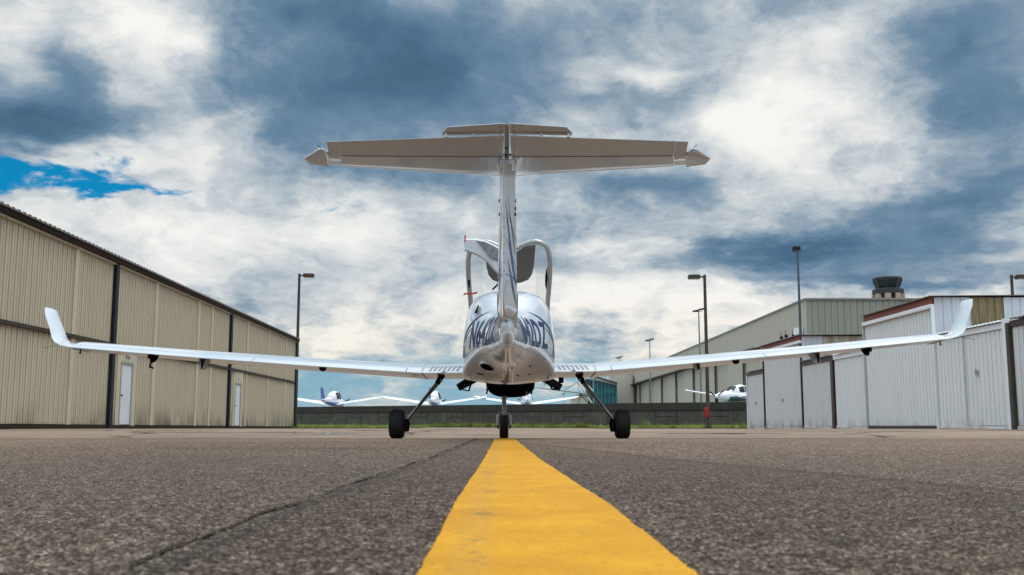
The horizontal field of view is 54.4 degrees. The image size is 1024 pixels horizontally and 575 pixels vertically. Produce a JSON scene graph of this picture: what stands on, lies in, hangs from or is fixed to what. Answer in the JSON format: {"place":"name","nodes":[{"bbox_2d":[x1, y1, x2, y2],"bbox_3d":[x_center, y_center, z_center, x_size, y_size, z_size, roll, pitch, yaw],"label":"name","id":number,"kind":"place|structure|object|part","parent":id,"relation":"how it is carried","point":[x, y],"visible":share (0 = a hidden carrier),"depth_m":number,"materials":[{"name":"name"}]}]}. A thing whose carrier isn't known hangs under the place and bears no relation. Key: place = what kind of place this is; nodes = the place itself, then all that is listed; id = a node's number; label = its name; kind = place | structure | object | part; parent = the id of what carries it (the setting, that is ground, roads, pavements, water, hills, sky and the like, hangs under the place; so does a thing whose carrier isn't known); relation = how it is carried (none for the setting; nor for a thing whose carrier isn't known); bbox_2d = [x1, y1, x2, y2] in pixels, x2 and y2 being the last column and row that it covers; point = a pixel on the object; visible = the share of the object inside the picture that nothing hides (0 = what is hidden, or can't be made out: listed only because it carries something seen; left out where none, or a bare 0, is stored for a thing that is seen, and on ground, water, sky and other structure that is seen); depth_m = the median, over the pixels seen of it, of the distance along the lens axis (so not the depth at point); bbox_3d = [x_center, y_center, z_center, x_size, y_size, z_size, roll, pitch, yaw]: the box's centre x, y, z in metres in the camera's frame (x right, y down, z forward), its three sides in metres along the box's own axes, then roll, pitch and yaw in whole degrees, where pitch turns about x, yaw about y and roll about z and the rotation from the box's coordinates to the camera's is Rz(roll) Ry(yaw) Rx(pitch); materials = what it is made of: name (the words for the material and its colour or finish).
{"place":"outdoors","nodes":[
{"label":"outdoors","id":0,"kind":"place"},
{"bbox_2d":[0,427,1023,437],"bbox_3d":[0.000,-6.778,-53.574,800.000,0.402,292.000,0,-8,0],"label":"tarmac","id":1,"kind":"structure","parent":0,"point":[454,432],"depth_m":18.55,"materials":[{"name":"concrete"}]},
{"bbox_2d":[0,201,299,428],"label":"tan hangar","id":2,"kind":"structure","parent":1,"relation":"on","point":[88,291],"depth_m":31.51,"materials":[{"name":"metal"}]},
{"bbox_2d":[118,361,133,425],"bbox_3d":[-12.711,3.500,32.638,0.175,2.090,1.040,0,-8,0],"label":"door","id":3,"kind":"structure","parent":2,"relation":"in","point":[127,369],"depth_m":32.73,"materials":[{"name":"white metal"}]},
{"bbox_2d":[234,383,241,425],"bbox_3d":[-13.254,5.655,47.887,0.175,2.090,1.040,0,-8,0],"label":"door","id":4,"kind":"structure","parent":2,"relation":"in","point":[237,409],"depth_m":47.96,"materials":[{"name":"white metal"}]},
{"bbox_2d":[124,440,470,574],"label":"pavement crack","id":5,"kind":"object","parent":1,"relation":"on","point":[179,544],"visible":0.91,"depth_m":1.20,"materials":[{"name":"black asphalt"}]},
{"bbox_2d":[0,438,1023,574],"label":"tarmac surface course","id":6,"kind":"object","parent":1,"relation":"on","point":[704,506],"visible":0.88,"depth_m":1.64,"materials":[{"name":"grey asphalt"}]},
{"bbox_2d":[45,123,974,437],"bbox_3d":[-0.209,0.676,13.227,9.555,2.707,9.441,-7,-10,42],"label":"light aircraft","id":7,"kind":"object","parent":6,"relation":"on","point":[509,343],"visible":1,"depth_m":11.36,"materials":[{"name":"white paint"}]},
{"bbox_3d":[-0.377,-0.408,12.546,0.460,0.480,0.224,0,-8,0],"label":"rear door","id":8,"kind":"part","parent":7,"relation":"part of","materials":[{"name":"white paint"}]},
{"bbox_2d":[416,438,697,574],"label":"taxiway marking","id":9,"kind":"object","parent":6,"relation":"on","point":[518,508],"visible":1,"depth_m":1.17,"materials":[{"name":"yellow paint"}]},
{"bbox_2d":[297,402,746,428],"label":"retaining wall","id":10,"kind":"structure","parent":1,"relation":"on","point":[727,413],"depth_m":68.51,"materials":[{"name":"concrete"}]},
{"bbox_2d":[746,295,1023,429],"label":"white hangar row","id":11,"kind":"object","parent":1,"relation":"on","point":[960,382],"visible":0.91,"depth_m":29.98,"materials":[{"name":"grey metal"}]},
{"bbox_2d":[748,373,763,426],"bbox_3d":[12.015,5.564,48.893,0.061,2.549,3.300,0,-8,0],"label":"door panel","id":12,"kind":"structure","parent":11,"relation":"in","point":[755,382],"depth_m":48.88,"materials":[{"name":"grey metal"}]},
{"bbox_2d":[764,344,801,426],"bbox_3d":[12.015,4.452,44.199,0.061,3.460,6.100,0,-8,0],"label":"door panel","id":13,"kind":"structure","parent":11,"relation":"in","point":[782,377],"depth_m":44.01,"materials":[{"name":"grey metal"}]},
{"bbox_2d":[802,361,831,425],"bbox_3d":[12.015,4.230,39.159,0.061,2.468,3.750,0,-8,0],"label":"door panel","id":14,"kind":"structure","parent":11,"relation":"in","point":[816,377],"depth_m":39.11,"materials":[{"name":"grey metal"}]},
{"bbox_2d":[834,355,865,425],"bbox_3d":[12.015,3.699,35.295,0.061,2.433,3.250,0,-8,0],"label":"door panel","id":15,"kind":"structure","parent":11,"relation":"in","point":[849,372],"depth_m":35.29,"materials":[{"name":"white metal"}]},
{"bbox_2d":[865,310,936,425],"bbox_3d":[12.015,2.630,30.923,0.061,3.346,5.500,0,-8,0],"label":"door panel","id":16,"kind":"structure","parent":11,"relation":"in","point":[900,380],"depth_m":30.62,"materials":[{"name":"white metal"}]},
{"bbox_2d":[936,329,1007,425],"bbox_3d":[12.015,2.441,26.106,0.061,2.361,3.900,0,-8,0],"label":"door panel","id":17,"kind":"structure","parent":11,"relation":"in","point":[986,391],"depth_m":25.87,"materials":[{"name":"white metal"}]},
{"bbox_2d":[1012,325,1023,425],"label":"door panel","id":18,"kind":"structure","parent":11,"relation":"in","point":[1018,332],"depth_m":23.53,"materials":[{"name":"grey metal"}]},
{"bbox_2d":[1010,274,1023,294],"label":"lamp post","id":19,"kind":"object","parent":1,"relation":"on","point":[1018,277],"visible":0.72,"depth_m":57.95,"materials":[{"name":"grey metal"}]},
{"bbox_2d":[0,0,1023,412],"label":"sky","id":20,"kind":"structure","parent":0,"point":[172,138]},
{"bbox_2d":[570,394,588,403],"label":"gabled shed","id":21,"kind":"structure","parent":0,"point":[576,400],"depth_m":204.72,"materials":[{"name":"grey metal"}]},
{"bbox_3d":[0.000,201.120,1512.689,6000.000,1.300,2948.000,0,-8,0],"label":"raised apron","id":22,"kind":"structure","parent":0,"visible":0},
{"bbox_2d":[298,387,383,406],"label":"parked aircraft","id":23,"kind":"object","parent":22,"relation":"on","point":[333,398],"visible":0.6,"depth_m":102.51,"materials":[{"name":"white paint"}]},
{"bbox_2d":[384,387,486,404],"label":"parked aircraft","id":24,"kind":"object","parent":22,"relation":"on","point":[434,397],"visible":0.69,"depth_m":102.78,"materials":[{"name":"white metal"}]},
{"bbox_2d":[474,393,578,403],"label":"parked aircraft","id":25,"kind":"object","parent":22,"relation":"on","point":[527,399],"visible":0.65,"depth_m":102.87,"materials":[{"name":"white metal"}]},
{"bbox_2d":[534,382,588,403],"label":"ultralight aircraft","id":26,"kind":"object","parent":22,"relation":"on","point":[579,392],"visible":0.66,"depth_m":118.79,"materials":[{"name":"white metal"}]},
{"bbox_2d":[585,374,632,403],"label":"glazed building","id":27,"kind":"structure","parent":22,"relation":"on","point":[616,389],"depth_m":236.31,"materials":[{"name":"teal glass"}]},
{"bbox_2d":[645,338,653,402],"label":"light mast","id":28,"kind":"object","parent":22,"relation":"on","point":[651,339],"visible":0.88,"depth_m":192.83,"materials":[{"name":"metal"}]},
{"bbox_2d":[692,308,703,401],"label":"light mast","id":29,"kind":"object","parent":22,"relation":"on","point":[700,382],"visible":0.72,"depth_m":140.01,"materials":[{"name":"metal"}]},
{"bbox_2d":[685,384,746,401],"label":"parked aircraft","id":30,"kind":"object","parent":22,"relation":"on","point":[736,393],"visible":0.42,"depth_m":76.61,"materials":[{"name":"white paint"}]},
{"bbox_2d":[627,298,918,402],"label":"hangar","id":31,"kind":"structure","parent":22,"relation":"on","point":[830,315],"depth_m":119.68,"materials":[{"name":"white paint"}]},
{"bbox_2d":[633,386,634,402],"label":"sliding door","id":32,"kind":"structure","parent":31,"relation":"in","point":[633,386],"depth_m":247.42,"materials":[{"name":"grey metal"}]},
{"bbox_2d":[635,384,640,402],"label":"sliding door","id":33,"kind":"structure","parent":31,"relation":"in","point":[636,386],"depth_m":237.50,"materials":[{"name":"grey metal"}]},
{"bbox_2d":[641,383,643,402],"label":"sliding door","id":34,"kind":"structure","parent":31,"relation":"in","point":[642,385],"depth_m":230.03,"materials":[{"name":"grey metal"}]},
{"bbox_2d":[644,382,648,402],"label":"sliding door","id":35,"kind":"structure","parent":31,"relation":"in","point":[646,385],"depth_m":220.35,"materials":[{"name":"grey metal"}]},
{"bbox_2d":[651,380,654,402],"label":"sliding door","id":36,"kind":"structure","parent":31,"relation":"in","point":[652,382],"depth_m":210.98,"materials":[{"name":"beige metal"}]},
{"bbox_2d":[655,378,662,402],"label":"sliding door","id":37,"kind":"structure","parent":31,"relation":"in","point":[658,382],"depth_m":201.22,"materials":[{"name":"beige metal"}]},
{"bbox_2d":[663,376,667,402],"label":"sliding door","id":38,"kind":"structure","parent":31,"relation":"in","point":[665,379],"depth_m":193.42,"materials":[{"name":"beige metal"}]},
{"bbox_2d":[668,373,677,402],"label":"sliding door","id":39,"kind":"structure","parent":31,"relation":"in","point":[671,378],"depth_m":182.63,"materials":[{"name":"beige metal"}]},
{"bbox_2d":[677,372,683,402],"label":"sliding door","id":40,"kind":"structure","parent":31,"relation":"in","point":[680,376],"depth_m":175.25,"materials":[{"name":"beige metal"}]},
{"bbox_2d":[683,368,694,401],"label":"sliding door","id":41,"kind":"structure","parent":31,"relation":"in","point":[689,384],"depth_m":164.23,"materials":[{"name":"beige metal"}]},
{"bbox_2d":[694,367,703,401],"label":"sliding door","id":42,"kind":"structure","parent":31,"relation":"in","point":[697,387],"depth_m":157.44,"materials":[{"name":"beige metal"}]},
{"bbox_2d":[703,366,716,401],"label":"sliding door","id":43,"kind":"structure","parent":31,"relation":"in","point":[711,369],"depth_m":145.29,"materials":[{"name":"beige metal"}]},
{"bbox_2d":[717,365,727,401],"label":"sliding door","id":44,"kind":"structure","parent":31,"relation":"in","point":[722,370],"depth_m":138.70,"materials":[{"name":"beige metal"}]},
{"bbox_2d":[728,363,745,386],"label":"sliding door","id":45,"kind":"structure","parent":31,"relation":"in","point":[735,372],"depth_m":128.37,"materials":[{"name":"beige metal"}]},
{"bbox_2d":[745,349,760,375],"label":"sliding door","id":46,"kind":"structure","parent":31,"relation":"in","point":[751,366],"depth_m":120.74,"materials":[{"name":"beige metal"}]},
{"bbox_2d":[792,246,802,333],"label":"light mast","id":47,"kind":"object","parent":22,"relation":"on","point":[795,248],"visible":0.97,"depth_m":90.71,"materials":[{"name":"metal"}]},
{"bbox_2d":[871,267,904,297],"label":"control tower","id":48,"kind":"structure","parent":22,"relation":"on","point":[888,286],"depth_m":254.72,"materials":[{"name":"concrete"}]},
{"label":"verge soil","id":49,"kind":"structure","parent":0,"visible":0},
{"bbox_2d":[296,273,314,426],"bbox_3d":[-13.561,4.119,64.621,1.150,10.140,0.480,0,-8,0],"label":"lamp post","id":50,"kind":"object","parent":49,"relation":"on","point":[308,275],"visible":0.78,"depth_m":64.91,"materials":[{"name":"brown metal"}]},
{"bbox_2d":[292,419,746,427],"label":"grass","id":51,"kind":"structure","parent":49,"relation":"on","point":[552,425],"depth_m":65.89,"materials":[{"name":"green plant"}]},
{"bbox_2d":[640,419,652,426],"bbox_3d":[7.800,7.920,58.072,0.895,0.629,0.538,0,-8,0],"label":"weed","id":52,"kind":"object","parent":49,"relation":"on","point":[646,425],"visible":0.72,"depth_m":58.06,"materials":[{"name":"green plant"}]},
{"bbox_2d":[688,274,712,428],"bbox_3d":[10.860,3.713,57.512,1.150,8.991,0.480,0,-8,0],"label":"lamp post","id":53,"kind":"object","parent":49,"relation":"on","point":[694,276],"visible":0.97,"depth_m":57.55,"materials":[{"name":"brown metal"}]},
{"bbox_2d":[704,408,708,416],"bbox_3d":[11.126,7.159,56.996,0.228,0.545,0.315,0,-8,0],"label":"call box","id":54,"kind":"object","parent":53,"relation":"attached to","point":[706,412],"visible":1,"depth_m":56.85,"materials":[{"name":"red metal"}]}
]}

